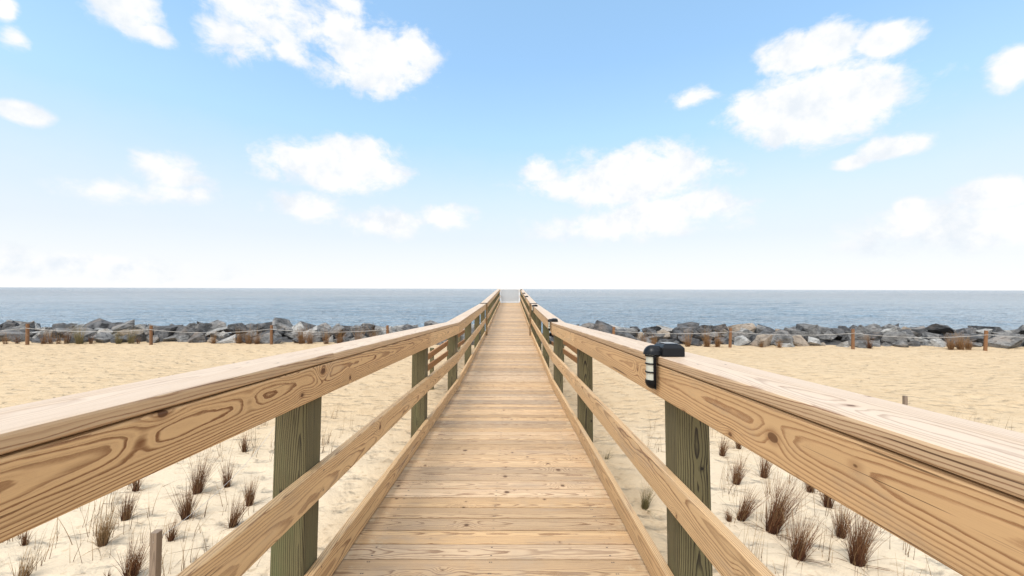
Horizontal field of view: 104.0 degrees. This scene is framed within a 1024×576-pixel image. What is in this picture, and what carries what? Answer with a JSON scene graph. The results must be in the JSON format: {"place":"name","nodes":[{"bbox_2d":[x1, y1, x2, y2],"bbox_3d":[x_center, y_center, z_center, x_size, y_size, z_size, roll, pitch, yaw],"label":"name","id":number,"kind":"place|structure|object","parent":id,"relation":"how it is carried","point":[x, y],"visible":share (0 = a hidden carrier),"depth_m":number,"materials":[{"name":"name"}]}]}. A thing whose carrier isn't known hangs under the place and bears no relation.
{"place":"outdoors","nodes":[
{"label":"outdoors","id":0,"kind":"place"},
{"bbox_2d":[0,333,1023,575],"bbox_3d":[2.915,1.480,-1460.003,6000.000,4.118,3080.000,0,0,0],"label":"beach sand","id":1,"kind":"structure","parent":0,"point":[980,385],"depth_m":6.84,"materials":[{"name":"sand"}]},
{"bbox_2d":[1,322,18,329],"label":"boulder","id":2,"kind":"object","parent":1,"relation":"on","point":[8,325],"visible":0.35,"depth_m":19.59,"materials":[{"name":"stone"}]},
{"bbox_2d":[0,329,24,340],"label":"boulder","id":3,"kind":"object","parent":1,"relation":"on","point":[8,332],"visible":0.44,"depth_m":18.61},
{"bbox_2d":[9,544,42,575],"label":"grass tuft","id":4,"kind":"object","parent":1,"relation":"on","point":[22,572],"visible":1,"depth_m":3.44,"materials":[{"name":"plant"}]},
{"bbox_2d":[18,321,34,331],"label":"boulder","id":5,"kind":"object","parent":1,"relation":"on","point":[32,324],"visible":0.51,"depth_m":19.87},
{"bbox_2d":[17,530,37,545],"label":"grass tuft","id":6,"kind":"object","parent":1,"relation":"on","point":[24,541],"visible":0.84,"depth_m":3.88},
{"bbox_2d":[31,335,59,342],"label":"boulder","id":7,"kind":"object","parent":1,"relation":"on","point":[36,340],"visible":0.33,"depth_m":18.30,"materials":[{"name":"stone"}]},
{"bbox_2d":[51,323,73,329],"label":"boulder","id":8,"kind":"object","parent":1,"relation":"on","point":[59,325],"visible":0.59,"depth_m":19.98,"materials":[{"name":"stone"}]},
{"bbox_2d":[55,328,69,336],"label":"boulder","id":9,"kind":"object","parent":1,"relation":"on","point":[61,330],"visible":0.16,"depth_m":19.33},
{"bbox_2d":[59,321,89,343],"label":"grass tuft","id":10,"kind":"object","parent":1,"relation":"on","point":[78,340],"visible":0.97,"depth_m":17.74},
{"bbox_2d":[69,327,97,338],"bbox_3d":[-20.250,2.231,18.867,0.855,0.703,0.890,7,-2,34],"label":"boulder","id":11,"kind":"object","parent":1,"relation":"on","point":[88,333],"visible":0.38,"depth_m":18.77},
{"bbox_2d":[82,318,111,328],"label":"boulder","id":12,"kind":"object","parent":1,"relation":"on","point":[99,323],"visible":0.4,"depth_m":20.33,"materials":[{"name":"stone"}]},
{"bbox_2d":[90,332,115,342],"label":"boulder","id":13,"kind":"object","parent":1,"relation":"on","point":[102,337],"visible":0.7,"depth_m":18.24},
{"bbox_2d":[74,505,132,561],"bbox_3d":[-3.937,2.306,3.850,0.462,0.433,0.492,0,0,-32],"label":"grass tuft","id":14,"kind":"object","parent":1,"relation":"on","point":[102,538],"visible":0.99,"depth_m":3.86,"materials":[{"name":"plant"}]},
{"bbox_2d":[107,328,124,344],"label":"grass tuft","id":15,"kind":"object","parent":1,"relation":"on","point":[118,341],"visible":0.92,"depth_m":17.80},
{"bbox_2d":[110,334,128,342],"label":"boulder","id":16,"kind":"object","parent":1,"relation":"on","point":[124,339],"visible":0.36,"depth_m":18.24,"materials":[{"name":"stone"}]},
{"bbox_2d":[111,319,134,334],"bbox_3d":[-19.472,2.120,19.918,1.190,0.889,0.951,-20,-21,9],"label":"boulder","id":17,"kind":"object","parent":1,"relation":"on","point":[123,326],"visible":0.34,"depth_m":19.89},
{"bbox_2d":[109,485,151,527],"bbox_3d":[-4.136,2.325,4.326,0.397,0.396,0.483,0,0,-36],"label":"grass tuft","id":18,"kind":"object","parent":1,"relation":"on","point":[128,513],"visible":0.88,"depth_m":4.30,"materials":[{"name":"plant"}]},
{"bbox_2d":[118,329,144,335],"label":"boulder","id":19,"kind":"object","parent":1,"relation":"on","point":[141,331],"visible":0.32,"depth_m":18.97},
{"bbox_2d":[110,528,165,575],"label":"grass tuft","id":20,"kind":"object","parent":1,"relation":"on","point":[134,567],"visible":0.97,"depth_m":3.43,"materials":[{"name":"plant"}]},
{"bbox_2d":[128,334,148,341],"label":"boulder","id":21,"kind":"object","parent":1,"relation":"on","point":[143,337],"visible":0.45,"depth_m":18.42,"materials":[{"name":"stone"}]},
{"bbox_2d":[125,479,154,494],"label":"grass tuft","id":22,"kind":"object","parent":1,"relation":"on","point":[136,485],"visible":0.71,"depth_m":4.90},
{"bbox_2d":[154,325,177,339],"bbox_3d":[-16.504,2.161,19.223,1.260,0.789,0.835,-2,-5,25],"label":"boulder","id":23,"kind":"object","parent":1,"relation":"on","point":[164,332],"visible":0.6,"depth_m":18.93,"materials":[{"name":"stone"}]},
{"bbox_2d":[162,335,178,341],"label":"boulder","id":24,"kind":"object","parent":1,"relation":"on","point":[171,338],"visible":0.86,"depth_m":18.52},
{"bbox_2d":[163,514,184,541],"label":"grass tuft","id":25,"kind":"object","parent":1,"relation":"on","point":[171,536],"visible":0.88,"depth_m":3.96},
{"bbox_2d":[176,335,188,341],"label":"boulder","id":26,"kind":"object","parent":1,"relation":"on","point":[182,338],"visible":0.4,"depth_m":18.47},
{"bbox_2d":[174,325,193,335],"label":"boulder","id":27,"kind":"object","parent":1,"relation":"on","point":[181,330],"visible":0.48,"depth_m":18.85,"materials":[{"name":"stone"}]},
{"bbox_2d":[161,478,208,527],"bbox_3d":[-3.588,2.315,4.316,0.494,0.491,0.499,0,0,25],"label":"grass tuft","id":28,"kind":"object","parent":1,"relation":"on","point":[188,507],"visible":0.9,"depth_m":4.34,"materials":[{"name":"plant"}]},
{"bbox_2d":[152,447,225,501],"bbox_3d":[-3.854,2.233,4.862,0.818,0.647,0.534,0,0,-23],"label":"grass tuft","id":29,"kind":"object","parent":1,"relation":"on","point":[197,482],"visible":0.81,"depth_m":4.86,"materials":[{"name":"plant"}]},
{"bbox_2d":[0,324,388,344],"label":"rope fence","id":30,"kind":"object","parent":1,"relation":"on","point":[27,334],"visible":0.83,"depth_m":17.52,"materials":[{"name":"brown wood"}]},
{"bbox_2d":[187,332,207,342],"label":"boulder","id":31,"kind":"object","parent":1,"relation":"on","point":[199,337],"visible":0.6,"depth_m":18.25,"materials":[{"name":"stone"}]},
{"bbox_2d":[188,328,206,337],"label":"boulder","id":32,"kind":"object","parent":1,"relation":"on","point":[196,330],"visible":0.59,"depth_m":18.63,"materials":[{"name":"stone"}]},
{"bbox_2d":[194,323,211,331],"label":"boulder","id":33,"kind":"object","parent":1,"relation":"on","point":[205,326],"visible":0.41,"depth_m":19.66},
{"bbox_2d":[149,428,273,575],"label":"string fence","id":34,"kind":"object","parent":1,"relation":"on","point":[155,557],"visible":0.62,"depth_m":2.77,"materials":[{"name":"brown wood"}]},
{"bbox_2d":[207,320,226,331],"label":"boulder","id":35,"kind":"object","parent":1,"relation":"on","point":[216,324],"visible":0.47,"depth_m":20.17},
{"bbox_2d":[205,327,229,335],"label":"boulder","id":36,"kind":"object","parent":1,"relation":"on","point":[221,329],"visible":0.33,"depth_m":19.53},
{"bbox_2d":[206,456,236,492],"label":"grass tuft","id":37,"kind":"object","parent":1,"relation":"on","point":[227,477],"visible":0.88,"depth_m":5.02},
{"bbox_2d":[215,334,236,343],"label":"boulder","id":38,"kind":"object","parent":1,"relation":"on","point":[230,339],"visible":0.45,"depth_m":18.11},
{"bbox_2d":[216,492,250,532],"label":"grass tuft","id":39,"kind":"object","parent":1,"relation":"on","point":[233,521],"visible":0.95,"depth_m":4.20,"materials":[{"name":"plant"}]},
{"bbox_2d":[227,323,248,333],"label":"boulder","id":40,"kind":"object","parent":1,"relation":"on","point":[237,327],"visible":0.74,"depth_m":19.43,"materials":[{"name":"stone"}]},
{"bbox_2d":[237,326,253,343],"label":"grass tuft","id":41,"kind":"object","parent":1,"relation":"on","point":[248,341],"visible":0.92,"depth_m":17.89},
{"bbox_2d":[237,431,258,451],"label":"grass tuft","id":42,"kind":"object","parent":1,"relation":"on","point":[244,446],"visible":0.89,"depth_m":6.08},
{"bbox_2d":[240,476,268,508],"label":"grass tuft","id":43,"kind":"object","parent":1,"relation":"on","point":[251,498],"visible":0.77,"depth_m":4.61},
{"bbox_2d":[245,322,271,333],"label":"boulder","id":44,"kind":"object","parent":1,"relation":"on","point":[262,327],"visible":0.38,"depth_m":19.45,"materials":[{"name":"stone"}]},
{"bbox_2d":[250,332,277,343],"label":"boulder","id":45,"kind":"object","parent":1,"relation":"on","point":[265,339],"visible":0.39,"depth_m":18.13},
{"bbox_2d":[272,317,292,330],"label":"boulder","id":46,"kind":"object","parent":1,"relation":"on","point":[275,321],"visible":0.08,"depth_m":22.64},
{"bbox_2d":[276,322,292,335],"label":"boulder","id":47,"kind":"object","parent":1,"relation":"on","point":[279,325],"visible":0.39,"depth_m":19.83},
{"bbox_2d":[284,329,304,338],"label":"boulder","id":48,"kind":"object","parent":1,"relation":"on","point":[291,335],"visible":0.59,"depth_m":18.86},
{"bbox_2d":[292,322,306,330],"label":"boulder","id":49,"kind":"object","parent":1,"relation":"on","point":[299,325],"visible":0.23,"depth_m":19.71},
{"bbox_2d":[292,324,307,343],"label":"grass tuft","id":50,"kind":"object","parent":1,"relation":"on","point":[300,341],"visible":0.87,"depth_m":17.96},
{"bbox_2d":[303,325,316,343],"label":"grass tuft","id":51,"kind":"object","parent":1,"relation":"on","point":[309,339],"visible":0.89,"depth_m":17.86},
{"bbox_2d":[303,326,318,335],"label":"boulder","id":52,"kind":"object","parent":1,"relation":"on","point":[314,331],"visible":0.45,"depth_m":18.82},
{"bbox_2d":[302,333,321,342],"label":"boulder","id":53,"kind":"object","parent":1,"relation":"on","point":[317,338],"visible":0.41,"depth_m":18.45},
{"bbox_2d":[318,330,330,337],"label":"boulder","id":54,"kind":"object","parent":1,"relation":"on","point":[322,334],"visible":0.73,"depth_m":18.57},
{"bbox_2d":[352,326,372,337],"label":"boulder","id":55,"kind":"object","parent":1,"relation":"on","point":[366,333],"visible":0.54,"depth_m":18.74,"materials":[{"name":"stone"}]},
{"bbox_2d":[428,329,464,389],"bbox_3d":[-1.978,2.145,12.567,0.130,1.296,7.650,0,0,0],"label":"side railing","id":56,"kind":"object","parent":1,"relation":"on","point":[433,361],"visible":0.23,"depth_m":10.41,"materials":[{"name":"brown wood"}]},
{"bbox_2d":[55,430,866,575],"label":"dry twigs","id":57,"kind":"object","parent":1,"relation":"on","point":[331,443],"visible":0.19,"depth_m":4.39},
{"bbox_2d":[2,400,1012,575],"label":"dry grass stalks","id":58,"kind":"object","parent":1,"relation":"on","point":[323,442],"visible":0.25,"depth_m":4.08,"materials":[{"name":"plant"}]},
{"bbox_2d":[0,289,1023,575],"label":"boardwalk","id":59,"kind":"structure","parent":1,"relation":"on","point":[498,467],"depth_m":1.69,"materials":[{"name":"brown wood"}]},
{"bbox_2d":[500,289,519,302],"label":"pale gate","id":60,"kind":"structure","parent":59,"relation":"on","point":[511,295],"depth_m":30.98,"materials":[{"name":"white paint"}]},
{"bbox_2d":[643,342,684,389],"bbox_3d":[0.687,0.357,1.836,0.165,0.210,0.124,0,-3,0],"label":"solar rail light","id":61,"kind":"object","parent":59,"relation":"attached to","point":[664,349],"visible":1,"depth_m":1.80,"materials":[{"name":"black plastic"}]},
{"bbox_2d":[552,334,576,362],"bbox_3d":[1.615,2.102,11.849,0.130,1.411,7.500,0,0,0],"label":"side railing","id":62,"kind":"object","parent":1,"relation":"on","point":[571,356],"visible":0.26,"depth_m":10.81,"materials":[{"name":"brown wood"}]},
{"bbox_2d":[593,320,612,332],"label":"boulder","id":63,"kind":"object","parent":1,"relation":"on","point":[602,326],"visible":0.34,"depth_m":19.16,"materials":[{"name":"stone"}]},
{"bbox_2d":[611,328,636,339],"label":"boulder","id":64,"kind":"object","parent":1,"relation":"on","point":[625,333],"visible":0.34,"depth_m":17.73,"materials":[{"name":"stone"}]},
{"bbox_2d":[642,326,661,333],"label":"boulder","id":65,"kind":"object","parent":1,"relation":"on","point":[656,328],"visible":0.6,"depth_m":19.85,"materials":[{"name":"stone"}]},
{"bbox_2d":[639,480,665,517],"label":"grass tuft","id":66,"kind":"object","parent":1,"relation":"on","point":[645,503],"visible":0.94,"depth_m":4.55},
{"bbox_2d":[672,324,701,338],"bbox_3d":[8.492,2.167,19.293,1.373,0.982,0.903,6,-16,-27],"label":"boulder","id":67,"kind":"object","parent":1,"relation":"on","point":[683,327],"visible":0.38,"depth_m":18.97,"materials":[{"name":"stone"}]},
{"bbox_2d":[677,322,698,331],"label":"boulder","id":68,"kind":"object","parent":1,"relation":"on","point":[694,325],"visible":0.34,"depth_m":20.05,"materials":[{"name":"stone"}]},
{"bbox_2d":[678,335,701,345],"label":"boulder","id":69,"kind":"object","parent":1,"relation":"on","point":[694,342],"visible":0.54,"depth_m":17.82,"materials":[{"name":"stone"}]},
{"bbox_2d":[697,327,712,346],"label":"grass tuft","id":70,"kind":"object","parent":1,"relation":"on","point":[706,342],"visible":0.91,"depth_m":17.43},
{"bbox_2d":[697,325,712,332],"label":"boulder","id":71,"kind":"object","parent":1,"relation":"on","point":[702,329],"visible":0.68,"depth_m":19.13,"materials":[{"name":"stone"}]},
{"bbox_2d":[698,324,728,336],"bbox_3d":[10.197,2.312,20.194,1.190,1.082,1.609,0,0,-34],"label":"boulder","id":72,"kind":"object","parent":1,"relation":"on","point":[720,328],"visible":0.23,"depth_m":19.71,"materials":[{"name":"stone"}]},
{"bbox_2d":[712,435,733,458],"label":"grass tuft","id":73,"kind":"object","parent":1,"relation":"on","point":[722,449],"visible":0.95,"depth_m":6.00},
{"bbox_2d":[722,330,746,340],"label":"boulder","id":74,"kind":"object","parent":1,"relation":"on","point":[735,334],"visible":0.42,"depth_m":18.61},
{"bbox_2d":[722,456,751,485],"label":"grass tuft","id":75,"kind":"object","parent":1,"relation":"on","point":[735,473],"visible":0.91,"depth_m":5.15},
{"bbox_2d":[727,323,755,332],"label":"boulder","id":76,"kind":"object","parent":1,"relation":"on","point":[748,326],"visible":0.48,"depth_m":20.04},
{"bbox_2d":[734,336,750,345],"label":"boulder","id":77,"kind":"object","parent":1,"relation":"on","point":[740,340],"visible":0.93,"depth_m":17.85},
{"bbox_2d":[720,484,767,531],"bbox_3d":[2.521,2.369,4.376,0.519,0.487,0.544,0,0,-22],"label":"grass tuft","id":78,"kind":"object","parent":1,"relation":"on","point":[743,513],"visible":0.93,"depth_m":4.38,"materials":[{"name":"plant"}]},
{"bbox_2d":[740,328,752,339],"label":"boulder","id":79,"kind":"object","parent":1,"relation":"on","point":[747,332],"visible":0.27,"depth_m":18.92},
{"bbox_2d":[749,334,772,346],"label":"boulder","id":80,"kind":"object","parent":1,"relation":"on","point":[767,339],"visible":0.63,"depth_m":17.56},
{"bbox_2d":[753,455,776,480],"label":"grass tuft","id":81,"kind":"object","parent":1,"relation":"on","point":[765,470],"visible":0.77,"depth_m":5.36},
{"bbox_2d":[770,329,793,344],"bbox_3d":[12.182,2.291,18.256,0.844,0.833,1.472,14,7,-6],"label":"boulder","id":82,"kind":"object","parent":1,"relation":"on","point":[785,336],"visible":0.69,"depth_m":17.90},
{"bbox_2d":[742,467,824,553],"bbox_3d":[2.765,2.235,4.212,0.788,0.769,0.982,0,0,-36],"label":"grass tuft","id":83,"kind":"object","parent":1,"relation":"on","point":[774,519],"visible":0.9,"depth_m":4.18,"materials":[{"name":"plant"}]},
{"bbox_2d":[783,327,807,336],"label":"boulder","id":84,"kind":"object","parent":1,"relation":"on","point":[793,332],"visible":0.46,"depth_m":18.82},
{"bbox_2d":[792,335,809,345],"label":"boulder","id":85,"kind":"object","parent":1,"relation":"on","point":[799,340],"visible":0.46,"depth_m":17.84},
{"bbox_2d":[772,501,838,570],"bbox_3d":[2.702,2.304,3.790,0.564,0.540,0.650,0,0,-13],"label":"grass tuft","id":86,"kind":"object","parent":1,"relation":"on","point":[799,547],"visible":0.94,"depth_m":3.74,"materials":[{"name":"plant"}]},
{"bbox_2d":[803,324,821,338],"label":"boulder","id":87,"kind":"object","parent":1,"relation":"on","point":[814,331],"visible":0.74,"depth_m":18.96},
{"bbox_2d":[796,324,830,333],"bbox_3d":[15.138,2.254,19.976,1.337,0.792,1.281,0,5,17],"label":"boulder","id":88,"kind":"object","parent":1,"relation":"on","point":[823,330],"visible":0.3,"depth_m":19.93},
{"bbox_2d":[807,336,821,344],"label":"boulder","id":89,"kind":"object","parent":1,"relation":"on","point":[813,341],"visible":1,"depth_m":17.84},
{"bbox_2d":[612,327,1023,350],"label":"rope fence","id":90,"kind":"object","parent":1,"relation":"on","point":[985,342],"visible":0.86,"depth_m":16.71,"materials":[{"name":"brown wood"}]},
{"bbox_2d":[811,491,842,508],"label":"grass tuft","id":91,"kind":"object","parent":1,"relation":"on","point":[825,500],"visible":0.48,"depth_m":4.67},
{"bbox_2d":[806,503,861,547],"bbox_3d":[3.295,2.346,4.101,0.414,0.464,0.479,0,0,-31],"label":"grass tuft","id":92,"kind":"object","parent":1,"relation":"on","point":[838,529],"visible":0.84,"depth_m":4.06,"materials":[{"name":"plant"}]},
{"bbox_2d":[829,328,844,339],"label":"boulder","id":93,"kind":"object","parent":1,"relation":"on","point":[839,332],"visible":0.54,"depth_m":18.80,"materials":[{"name":"stone"}]},
{"bbox_2d":[841,331,870,341],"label":"boulder","id":94,"kind":"object","parent":1,"relation":"on","point":[846,336],"visible":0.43,"depth_m":17.83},
{"bbox_2d":[846,340,873,347],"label":"boulder","id":95,"kind":"object","parent":1,"relation":"on","point":[860,343],"visible":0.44,"depth_m":17.46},
{"bbox_2d":[855,325,871,333],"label":"boulder","id":96,"kind":"object","parent":1,"relation":"on","point":[860,329],"visible":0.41,"depth_m":18.81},
{"bbox_2d":[823,506,908,575],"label":"grass tuft","id":97,"kind":"object","parent":1,"relation":"on","point":[857,550],"visible":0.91,"depth_m":3.63,"materials":[{"name":"plant"}]},
{"bbox_2d":[865,323,881,331],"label":"boulder","id":98,"kind":"object","parent":1,"relation":"on","point":[873,327],"visible":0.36,"depth_m":19.89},
{"bbox_2d":[864,332,883,340],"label":"boulder","id":99,"kind":"object","parent":1,"relation":"on","point":[873,334],"visible":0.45,"depth_m":18.08,"materials":[{"name":"stone"}]},
{"bbox_2d":[880,327,898,333],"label":"boulder","id":100,"kind":"object","parent":1,"relation":"on","point":[890,330],"visible":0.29,"depth_m":18.91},
{"bbox_2d":[881,324,902,330],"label":"boulder","id":101,"kind":"object","parent":1,"relation":"on","point":[889,326],"visible":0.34,"depth_m":19.80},
{"bbox_2d":[880,331,907,343],"bbox_3d":[17.458,2.331,18.382,0.956,0.778,0.697,0,0,30],"label":"boulder","id":102,"kind":"object","parent":1,"relation":"on","point":[899,336],"visible":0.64,"depth_m":18.13,"materials":[{"name":"stone"}]},
{"bbox_2d":[892,340,908,346],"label":"boulder","id":103,"kind":"object","parent":1,"relation":"on","point":[900,343],"visible":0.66,"depth_m":17.54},
{"bbox_2d":[907,340,920,346],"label":"boulder","id":104,"kind":"object","parent":1,"relation":"on","point":[914,343],"visible":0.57,"depth_m":17.66,"materials":[{"name":"stone"}]},
{"bbox_2d":[908,326,924,336],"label":"boulder","id":105,"kind":"object","parent":1,"relation":"on","point":[916,334],"visible":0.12,"depth_m":21.29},
{"bbox_2d":[922,332,938,339],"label":"boulder","id":106,"kind":"object","parent":1,"relation":"on","point":[926,334],"visible":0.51,"depth_m":18.46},
{"bbox_2d":[922,338,946,346],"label":"boulder","id":107,"kind":"object","parent":1,"relation":"on","point":[938,342],"visible":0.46,"depth_m":17.53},
{"bbox_2d":[922,324,954,333],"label":"boulder","id":108,"kind":"object","parent":1,"relation":"on","point":[938,329],"visible":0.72,"depth_m":19.75,"materials":[{"name":"stone"}]},
{"bbox_2d":[937,332,962,350],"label":"grass tuft","id":109,"kind":"object","parent":1,"relation":"on","point":[950,345],"visible":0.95,"depth_m":16.59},
{"bbox_2d":[952,331,966,349],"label":"grass tuft","id":110,"kind":"object","parent":1,"relation":"on","point":[961,345],"visible":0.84,"depth_m":16.55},
{"bbox_2d":[955,336,981,349],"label":"grass tuft","id":111,"kind":"object","parent":1,"relation":"on","point":[968,346],"visible":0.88,"depth_m":16.58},
{"bbox_2d":[959,333,983,341],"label":"boulder","id":112,"kind":"object","parent":1,"relation":"on","point":[974,337],"visible":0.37,"depth_m":18.00,"materials":[{"name":"stone"}]},
{"bbox_2d":[968,325,1004,331],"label":"boulder","id":113,"kind":"object","parent":1,"relation":"on","point":[997,329],"visible":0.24,"depth_m":19.85,"materials":[{"name":"stone"}]},
{"bbox_2d":[979,336,1023,348],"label":"boulder","id":114,"kind":"object","parent":1,"relation":"on","point":[1004,342],"visible":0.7,"depth_m":17.41,"materials":[{"name":"stone"}]},
{"bbox_2d":[0,287,1023,333],"bbox_3d":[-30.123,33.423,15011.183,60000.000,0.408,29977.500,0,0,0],"label":"sea water","id":115,"kind":"structure","parent":0,"point":[640,309],"depth_m":80.43,"materials":[{"name":"liquid"}]},
{"bbox_2d":[0,0,1023,289],"label":"sky","id":116,"kind":"structure","parent":0,"point":[403,144],"materials":[{"name":"blue"}]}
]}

